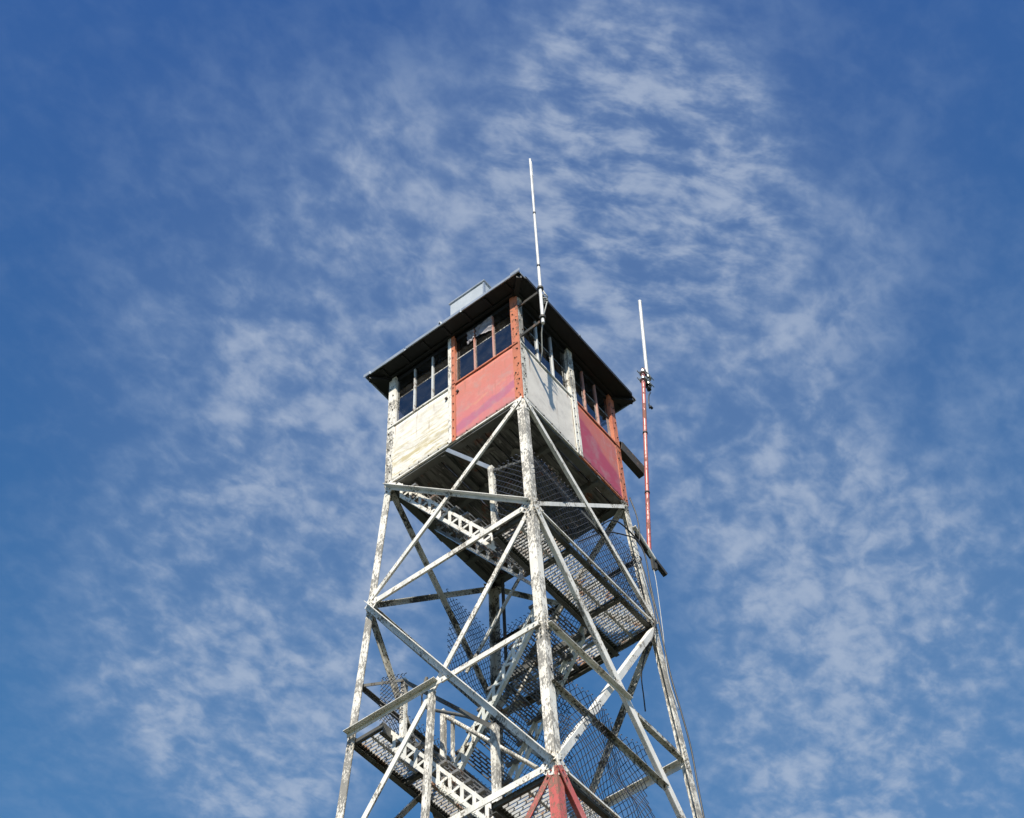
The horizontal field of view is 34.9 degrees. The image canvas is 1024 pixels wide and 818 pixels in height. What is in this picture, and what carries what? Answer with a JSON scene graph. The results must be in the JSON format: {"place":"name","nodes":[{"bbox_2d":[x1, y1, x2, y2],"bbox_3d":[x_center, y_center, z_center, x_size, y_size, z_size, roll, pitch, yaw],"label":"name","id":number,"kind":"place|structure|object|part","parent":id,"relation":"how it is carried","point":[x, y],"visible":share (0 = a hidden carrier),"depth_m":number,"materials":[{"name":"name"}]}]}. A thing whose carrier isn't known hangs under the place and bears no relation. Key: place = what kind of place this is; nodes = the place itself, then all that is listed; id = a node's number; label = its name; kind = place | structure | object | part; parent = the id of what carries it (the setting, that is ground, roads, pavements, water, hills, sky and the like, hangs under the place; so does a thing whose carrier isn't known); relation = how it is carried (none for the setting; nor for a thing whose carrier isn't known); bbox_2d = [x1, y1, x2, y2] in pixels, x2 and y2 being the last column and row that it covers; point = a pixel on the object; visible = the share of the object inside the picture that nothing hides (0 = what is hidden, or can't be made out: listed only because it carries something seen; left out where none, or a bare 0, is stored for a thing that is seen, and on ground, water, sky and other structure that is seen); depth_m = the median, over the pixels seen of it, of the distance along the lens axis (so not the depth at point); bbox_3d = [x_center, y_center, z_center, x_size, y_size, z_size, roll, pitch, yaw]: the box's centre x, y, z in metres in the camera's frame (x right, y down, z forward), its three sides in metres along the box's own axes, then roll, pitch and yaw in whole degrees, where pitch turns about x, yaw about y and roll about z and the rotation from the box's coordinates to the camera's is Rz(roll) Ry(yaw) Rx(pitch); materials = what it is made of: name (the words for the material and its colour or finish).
{"place":"outdoors","nodes":[
{"label":"outdoors","id":0,"kind":"place"},
{"bbox_2d":[0,0,1023,817],"label":"sky","id":1,"kind":"structure","parent":0,"point":[218,218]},
{"bbox_3d":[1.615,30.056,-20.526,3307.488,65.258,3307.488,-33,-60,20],"label":"ground","id":2,"kind":"structure","parent":0,"visible":0},
{"bbox_2d":[336,396,702,817],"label":"lookout tower","id":3,"kind":"structure","parent":2,"relation":"on","point":[458,787],"depth_m":17.36,"materials":[{"name":"white metal"}]},
{"bbox_2d":[363,268,635,588],"bbox_3d":[-0.116,0.194,21.358,2.648,3.233,2.644,-33,-60,20],"label":"lookout cab","id":4,"kind":"object","parent":3,"relation":"on","point":[466,374],"visible":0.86,"depth_m":20.46,"materials":[{"name":"white metal"}]},
{"bbox_3d":[-1.177,-0.313,21.219,1.041,1.119,0.084,-33,-60,20],"label":"window","id":5,"kind":"part","parent":4,"relation":"part of","materials":[{"name":"glass"}]},
{"bbox_3d":[-0.336,-0.861,20.863,1.041,1.119,0.084,-33,-60,20],"label":"window","id":6,"kind":"part","parent":4,"relation":"part of","materials":[{"name":"glass"}]},
{"bbox_2d":[518,158,548,364],"bbox_3d":[0.268,-2.139,21.941,0.297,4.823,0.415,31,-61,-22],"label":"whip antenna","id":7,"kind":"object","parent":4,"relation":"attached to","point":[542,316],"visible":1,"depth_m":20.86,"materials":[{"name":"white metal"}]},
{"bbox_3d":[0.399,-0.785,20.948,0.084,1.119,1.096,-33,-60,20],"label":"window","id":8,"kind":"part","parent":4,"relation":"part of","materials":[{"name":"glass"}]},
{"bbox_3d":[1.053,-0.113,21.454,0.084,1.119,0.986,-33,-60,20],"label":"window","id":9,"kind":"part","parent":4,"relation":"part of","materials":[{"name":"glass"}]},
{"bbox_2d":[578,497,639,542],"bbox_3d":[1.171,1.307,19.665,0.958,1.407,0.115,27,-60,-20],"label":"guard cable","id":10,"kind":"object","parent":4,"relation":"attached to","point":[621,533],"visible":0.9,"depth_m":19.59,"materials":[{"name":"grey metal"}]},
{"bbox_2d":[619,300,667,576],"bbox_3d":[1.728,0.126,21.995,0.544,5.864,0.662,-33,-60,20],"label":"antenna mast","id":11,"kind":"object","parent":3,"relation":"on","point":[635,465],"visible":0.99,"depth_m":21.31,"materials":[{"name":"metal"}]},
{"bbox_2d":[653,569,678,709],"bbox_3d":[1.744,2.570,18.553,0.062,2.582,0.292,-14,-55,7],"label":"cable","id":12,"kind":"object","parent":11,"relation":"hanging from","point":[663,638],"visible":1,"depth_m":18.42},
{"bbox_2d":[640,560,655,711],"bbox_3d":[1.472,2.494,18.387,0.354,2.186,0.163,-40,-62,23],"label":"loose cable","id":13,"kind":"object","parent":3,"relation":"hanging from","point":[652,636],"visible":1,"depth_m":18.13,"materials":[{"name":"black rubber"}]},
{"bbox_2d":[593,519,704,817],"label":"coaxial cable","id":14,"kind":"object","parent":3,"relation":"attached to","point":[629,531],"visible":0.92,"depth_m":18.00,"materials":[{"name":"black rubber"}]}
]}

